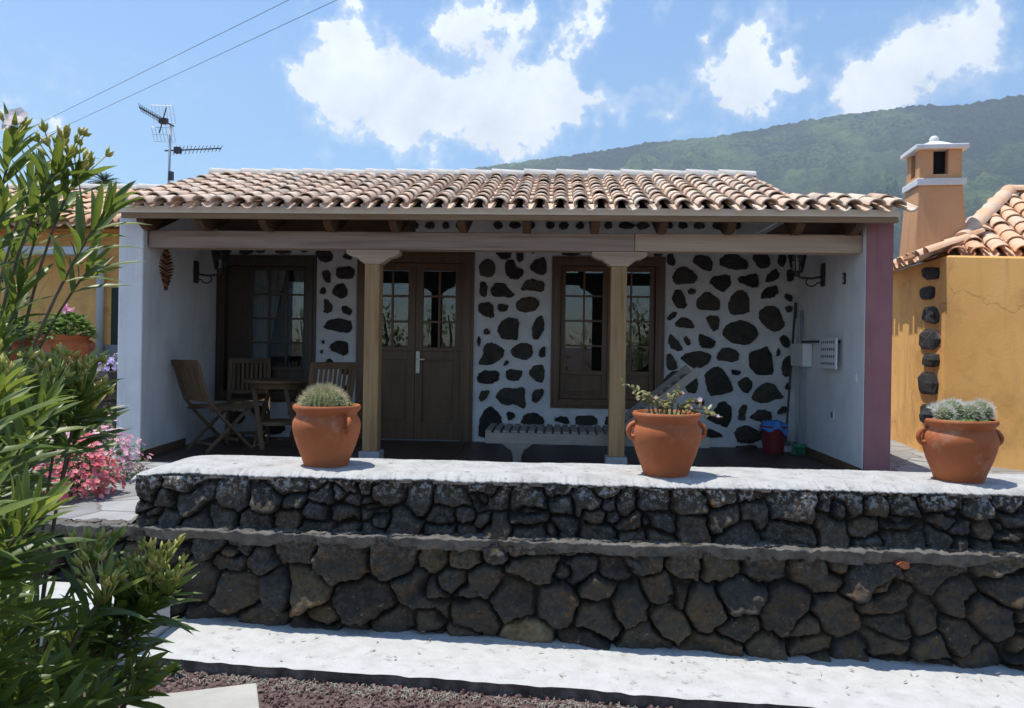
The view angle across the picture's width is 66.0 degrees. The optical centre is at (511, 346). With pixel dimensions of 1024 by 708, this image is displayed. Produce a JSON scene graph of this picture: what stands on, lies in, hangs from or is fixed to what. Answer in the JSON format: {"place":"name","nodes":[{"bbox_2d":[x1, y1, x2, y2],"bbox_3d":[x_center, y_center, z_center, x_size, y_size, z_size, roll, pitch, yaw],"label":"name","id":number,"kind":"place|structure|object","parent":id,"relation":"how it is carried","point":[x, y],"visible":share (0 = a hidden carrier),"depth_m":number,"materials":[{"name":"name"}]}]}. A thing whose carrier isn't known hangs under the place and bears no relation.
{"place":"outdoors","nodes":[
{"label":"outdoors","id":0,"kind":"place"},
{"bbox_2d":[0,183,165,363],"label":"neighbour house","id":1,"kind":"structure","parent":0,"point":[98,307],"depth_m":11.58,"materials":[{"name":"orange paint"}]},
{"bbox_2d":[0,0,287,142],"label":"power line","id":2,"kind":"object","parent":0,"point":[166,60],"visible":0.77,"depth_m":19.01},
{"bbox_2d":[32,0,335,141],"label":"power line","id":3,"kind":"object","parent":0,"point":[202,62],"visible":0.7,"depth_m":19.00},
{"bbox_2d":[0,0,1023,184],"label":"sky","id":4,"kind":"structure","parent":0,"point":[344,84],"materials":[{"name":"blue"}]},
{"bbox_2d":[25,439,1023,519],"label":"patio","id":5,"kind":"structure","parent":0,"point":[120,503],"depth_m":5.65,"materials":[{"name":"grey stone"}]},
{"bbox_2d":[32,370,116,442],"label":"terrace wall","id":6,"kind":"structure","parent":5,"relation":"on","point":[108,400],"depth_m":8.40,"materials":[{"name":"white paint"}]},
{"bbox_2d":[95,353,117,371],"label":"trailing flowers","id":7,"kind":"object","parent":6,"relation":"on","point":[111,363],"visible":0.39,"depth_m":8.48,"materials":[{"name":"purple plant"}]},
{"bbox_2d":[29,430,125,500],"bbox_3d":[-3.041,0.808,5.541,0.670,0.497,0.583,1,0,37],"label":"periwinkle","id":8,"kind":"object","parent":5,"relation":"on","point":[78,476],"visible":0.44,"depth_m":5.40,"materials":[{"name":"pink plant"}]},
{"bbox_2d":[40,415,151,480],"bbox_3d":[-3.304,0.786,6.283,0.829,0.547,0.712,1,0,36],"label":"periwinkle","id":9,"kind":"object","parent":5,"relation":"on","point":[129,452],"visible":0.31,"depth_m":6.21,"materials":[{"name":"pink plant"}]},
{"bbox_2d":[116,168,918,470],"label":"house","id":10,"kind":"structure","parent":5,"relation":"on","point":[452,314],"depth_m":8.55,"materials":[{"name":"white paint"}]},
{"bbox_2d":[159,249,173,289],"bbox_3d":[-3.369,-0.749,7.669,0.040,0.413,0.274,1,0,3],"label":"wall ornament","id":11,"kind":"object","parent":10,"relation":"attached to","point":[165,276],"depth_m":7.65,"materials":[{"name":"orange wicker"}]},
{"bbox_2d":[138,103,222,182],"bbox_3d":[-3.848,-2.136,9.170,0.818,1.452,0.590,1,0,-11],"label":"tv antenna","id":12,"kind":"object","parent":10,"relation":"attached to","point":[165,121],"visible":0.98,"depth_m":9.25,"materials":[{"name":"metal"}]},
{"bbox_2d":[193,250,229,283],"bbox_3d":[-3.203,-0.950,8.451,0.394,0.564,0.206,1,0,3],"label":"wall lantern","id":13,"kind":"object","parent":10,"relation":"attached to","point":[217,261],"depth_m":8.45,"materials":[{"name":"black metal"}]},
{"bbox_2d":[171,359,253,452],"bbox_3d":[-3.023,0.595,7.978,0.465,0.916,0.674,1,0,37],"label":"folding chair","id":14,"kind":"object","parent":10,"relation":"on","point":[192,390],"visible":1,"depth_m":7.85,"materials":[{"name":"brown wood"}]},
{"bbox_2d":[225,358,270,442],"bbox_3d":[-2.938,0.597,8.779,0.465,0.916,0.674,1,0,-17],"label":"folding chair","id":15,"kind":"object","parent":10,"relation":"on","point":[231,383],"visible":0.62,"depth_m":8.96,"materials":[{"name":"brown wood"}]},
{"bbox_2d":[215,255,316,401],"bbox_3d":[-2.855,-0.205,9.220,1.196,1.693,0.271,1,0,3],"label":"window","id":16,"kind":"structure","parent":10,"relation":"in","point":[247,298],"depth_m":9.18,"materials":[{"name":"black wood"}]},
{"bbox_2d":[243,378,308,449],"bbox_3d":[-2.466,0.704,8.276,0.704,0.709,0.704,1,0,3],"label":"round table","id":17,"kind":"object","parent":10,"relation":"on","point":[270,384],"visible":0.88,"depth_m":8.09,"materials":[{"name":"brown wood"}]},
{"bbox_2d":[292,362,356,447],"bbox_3d":[-1.916,0.613,8.013,0.465,0.916,0.674,1,0,-31],"label":"folding chair","id":18,"kind":"object","parent":10,"relation":"on","point":[331,366],"visible":0.31,"depth_m":7.77,"materials":[{"name":"brown wood"}]},
{"bbox_2d":[355,251,474,441],"bbox_3d":[-1.112,-0.003,9.056,1.350,2.170,0.148,1,0,3],"label":"double door","id":19,"kind":"structure","parent":10,"relation":"in","point":[427,392],"depth_m":9.07,"materials":[{"name":"brown wood"}]},
{"bbox_2d":[550,256,665,408],"bbox_3d":[1.081,-0.151,8.930,1.270,1.713,0.146,1,0,3],"label":"window","id":20,"kind":"structure","parent":10,"relation":"in","point":[578,388],"depth_m":8.93,"materials":[{"name":"brown wood"}]},
{"bbox_2d":[759,425,787,452],"bbox_3d":[2.811,0.996,8.470,0.288,0.285,0.286,1,0,3],"label":"bucket","id":21,"kind":"object","parent":10,"relation":"on","point":[773,441],"visible":0.81,"depth_m":8.37,"materials":[{"name":"red plastic"}]},
{"bbox_2d":[759,419,787,435],"bbox_3d":[2.813,0.873,8.470,0.303,0.159,0.304,1,0,3],"label":"cleaning cloth","id":22,"kind":"object","parent":21,"relation":"on","point":[776,424],"visible":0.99,"depth_m":8.38,"materials":[{"name":"blue fabric"}]},
{"bbox_2d":[784,302,796,451],"bbox_3d":[3.033,0.328,8.572,0.350,1.625,0.144,1,0,-38],"label":"mop","id":23,"kind":"object","parent":10,"relation":"on","point":[787,446],"visible":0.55,"depth_m":8.57,"materials":[{"name":"black metal"}]},
{"bbox_2d":[791,311,805,454],"bbox_3d":[3.036,0.378,8.387,0.167,1.525,0.276,1,0,3],"label":"broom","id":24,"kind":"object","parent":10,"relation":"on","point":[798,449],"visible":1,"depth_m":8.33,"materials":[{"name":"green plastic"}]},
{"bbox_2d":[788,255,825,286],"bbox_3d":[2.934,-0.864,7.894,0.378,0.541,0.197,1,0,3],"label":"wall lantern","id":25,"kind":"object","parent":10,"relation":"attached to","point":[799,267],"depth_m":7.88,"materials":[{"name":"black metal"}]},
{"bbox_2d":[790,338,839,368],"bbox_3d":[3.062,0.069,7.966,0.098,0.290,1.340,1,0,3],"label":"wall rack","id":26,"kind":"object","parent":10,"relation":"attached to","point":[801,355],"depth_m":7.75,"materials":[{"name":"white metal"}]},
{"bbox_2d":[830,410,834,419],"bbox_3d":[3.072,0.659,7.554,0.017,0.090,0.090,1,0,3],"label":"wall socket","id":27,"kind":"object","parent":10,"relation":"attached to","point":[832,414],"depth_m":7.53,"materials":[{"name":"white plastic"}]},
{"bbox_2d":[842,273,845,283],"bbox_3d":[3.076,-0.626,7.295,0.016,0.108,0.056,1,0,3],"label":"house number","id":28,"kind":"object","parent":10,"relation":"attached to","point":[844,278],"visible":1,"depth_m":7.28,"materials":[{"name":"black metal"}]},
{"bbox_2d":[853,372,857,382],"bbox_3d":[3.045,0.280,6.995,0.017,0.090,0.090,1,0,3],"label":"light switch","id":29,"kind":"object","parent":10,"relation":"attached to","point":[855,377],"visible":1,"depth_m":6.97,"materials":[{"name":"white plastic"}]},
{"bbox_2d":[129,455,1023,552],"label":"stone wall","id":30,"kind":"structure","parent":5,"relation":"on","point":[808,507],"depth_m":4.51,"materials":[{"name":"grey stone"}]},
{"bbox_2d":[292,403,360,467],"bbox_3d":[-1.136,0.545,4.828,0.411,0.374,0.411,1,0,-7],"label":"clay pot","id":31,"kind":"object","parent":30,"relation":"on","point":[325,437],"visible":0.95,"depth_m":4.67,"materials":[{"name":"ceramic"}]},
{"bbox_2d":[297,381,350,406],"bbox_3d":[-1.150,0.315,4.829,0.354,0.198,0.355,1,0,3],"label":"barrel cactus","id":32,"kind":"object","parent":31,"relation":"in","point":[326,395],"visible":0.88,"depth_m":4.75,"materials":[{"name":"plant"}]},
{"bbox_2d":[626,409,706,477],"bbox_3d":[0.915,0.577,4.675,0.407,0.374,0.407,1,0,37],"label":"clay pot","id":33,"kind":"object","parent":30,"relation":"on","point":[666,445],"visible":0.95,"depth_m":4.53,"materials":[{"name":"ceramic"}]},
{"bbox_2d":[643,410,686,414],"bbox_3d":[0.924,0.406,4.673,0.366,0.038,0.361,1,0,3],"label":"succulent mat","id":34,"kind":"object","parent":33,"relation":"on","point":[674,413],"visible":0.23,"depth_m":4.74,"materials":[{"name":"green plant"}]},
{"bbox_2d":[621,378,720,418],"bbox_3d":[0.942,0.314,4.666,0.596,0.250,0.173,1,0,3],"label":"flowering shrublet","id":35,"kind":"object","parent":33,"relation":"in","point":[665,404],"visible":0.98,"depth_m":4.65,"materials":[{"name":"green plant"}]},
{"bbox_2d":[916,418,1003,483],"bbox_3d":[2.619,0.608,4.613,0.403,0.366,0.403,1,0,-41],"label":"clay pot","id":36,"kind":"object","parent":30,"relation":"on","point":[965,452],"visible":0.9,"depth_m":4.47,"materials":[{"name":"ceramic"}]},
{"bbox_2d":[919,408,933,422],"bbox_3d":[2.460,0.412,4.650,0.101,0.097,0.102,1,0,28],"label":"lava rock","id":37,"kind":"object","parent":36,"relation":"in","point":[925,413],"visible":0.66,"depth_m":4.63,"materials":[{"name":"black stone"}]},
{"bbox_2d":[927,401,943,408],"bbox_3d":[2.556,0.387,4.706,0.172,0.140,0.174,1,0,3],"label":"woolly cactus","id":38,"kind":"object","parent":36,"relation":"in","point":[932,405],"visible":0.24,"depth_m":4.71,"materials":[{"name":"plant"}]},
{"bbox_2d":[929,403,958,419],"bbox_3d":[2.515,0.389,4.590,0.159,0.133,0.163,1,0,3],"label":"woolly cactus","id":39,"kind":"object","parent":36,"relation":"in","point":[942,412],"visible":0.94,"depth_m":4.55,"materials":[{"name":"green plant"}]},
{"bbox_2d":[936,397,966,419],"bbox_3d":[2.589,0.377,4.635,0.201,0.168,0.202,1,0,3],"label":"woolly cactus","id":40,"kind":"object","parent":36,"relation":"in","point":[955,403],"visible":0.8,"depth_m":4.58,"materials":[{"name":"plant"}]},
{"bbox_2d":[949,419,989,421],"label":"rosette succulent","id":41,"kind":"object","parent":36,"relation":"on","point":[981,420],"visible":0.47,"depth_m":4.50,"materials":[{"name":"green plant"}]},
{"bbox_2d":[960,401,984,421],"bbox_3d":[2.667,0.387,4.591,0.176,0.146,0.177,1,0,3],"label":"woolly cactus","id":42,"kind":"object","parent":36,"relation":"in","point":[971,411],"visible":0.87,"depth_m":4.54,"materials":[{"name":"green plant"}]},
{"bbox_2d":[969,397,998,421],"bbox_3d":[2.736,0.379,4.604,0.194,0.168,0.191,1,0,3],"label":"woolly cactus","id":43,"kind":"object","parent":36,"relation":"in","point":[988,411],"visible":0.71,"depth_m":4.55,"materials":[{"name":"green plant"}]},
{"bbox_2d":[485,365,709,462],"bbox_3d":[0.802,0.640,7.593,2.060,0.931,0.701,1,0,3],"label":"sun lounger","id":44,"kind":"object","parent":5,"relation":"on","point":[517,440],"visible":0.71,"depth_m":7.29,"materials":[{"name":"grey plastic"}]},
{"bbox_2d":[890,136,1023,470],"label":"neighbour house","id":45,"kind":"structure","parent":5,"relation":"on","point":[958,317],"depth_m":8.28,"materials":[{"name":"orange paint"}]},
{"bbox_2d":[468,94,1023,271],"bbox_3d":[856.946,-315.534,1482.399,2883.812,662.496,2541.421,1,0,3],"label":"mountain","id":46,"kind":"structure","parent":0,"point":[857,153],"depth_m":1958.13,"materials":[{"name":"green plant"}]},
{"label":"ground","id":47,"kind":"structure","parent":0,"visible":0},
{"bbox_2d":[84,172,119,184],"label":"palm tree","id":48,"kind":"object","parent":47,"relation":"on","point":[105,179],"visible":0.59,"depth_m":43.25,"materials":[{"name":"green plant"}]},
{"bbox_2d":[26,663,701,707],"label":"gravel bed","id":49,"kind":"object","parent":47,"relation":"on","point":[302,700],"depth_m":3.81,"materials":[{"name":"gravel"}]},
{"bbox_2d":[7,581,169,664],"bbox_3d":[-2.661,1.563,4.290,1.440,0.430,0.539,1,0,3],"label":"garden step","id":50,"kind":"object","parent":49,"relation":"on","point":[61,588],"visible":0.02,"depth_m":4.31,"materials":[{"name":"concrete"}]},
{"bbox_2d":[0,101,201,707],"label":"oleander bush","id":51,"kind":"object","parent":49,"relation":"on","point":[71,660],"visible":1,"depth_m":1.91,"materials":[{"name":"green plant"}]},
{"bbox_2d":[164,659,180,676],"bbox_3d":[-1.697,1.616,3.939,0.090,0.100,0.065,1,0,-20],"label":"weed","id":52,"kind":"object","parent":49,"relation":"on","point":[176,669],"visible":0.52,"depth_m":3.94,"materials":[{"name":"green plant"}]},
{"bbox_2d":[126,683,259,707],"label":"stepping stone","id":53,"kind":"object","parent":49,"relation":"on","point":[241,696],"visible":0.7,"depth_m":3.69,"materials":[{"name":"white stone"}]},
{"bbox_2d":[13,518,1023,670],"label":"retaining wall","id":54,"kind":"structure","parent":47,"relation":"on","point":[775,601],"depth_m":4.41,"materials":[{"name":"stone"}]},
{"bbox_2d":[137,616,1023,707],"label":"concrete slab","id":55,"kind":"structure","parent":47,"relation":"on","point":[494,665],"depth_m":4.08,"materials":[{"name":"concrete"}]},
{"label":"terrace ground","id":56,"kind":"structure","parent":0,"visible":0},
{"bbox_2d":[5,337,35,363],"bbox_3d":[-5.704,0.084,8.946,0.473,0.374,0.473,1,0,-15],"label":"clay pot","id":57,"kind":"object","parent":56,"relation":"on","point":[15,345],"visible":0.28,"depth_m":8.81,"materials":[{"name":"ceramic"}]},
{"bbox_2d":[0,310,39,341],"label":"geranium","id":58,"kind":"object","parent":57,"relation":"in","point":[28,330],"visible":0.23,"depth_m":8.91,"materials":[{"name":"green plant"}]},
{"bbox_2d":[36,334,95,366],"bbox_3d":[-5.013,0.076,8.855,0.502,0.411,0.502,1,0,25],"label":"clay pot","id":59,"kind":"object","parent":56,"relation":"on","point":[75,343],"visible":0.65,"depth_m":8.69,"materials":[{"name":"ceramic"}]},
{"bbox_2d":[29,303,100,340],"bbox_3d":[-4.993,-0.268,8.852,0.699,0.427,0.655,1,0,3],"label":"geranium","id":60,"kind":"object","parent":59,"relation":"in","point":[81,323],"visible":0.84,"depth_m":8.75,"materials":[{"name":"green plant"}]}
]}

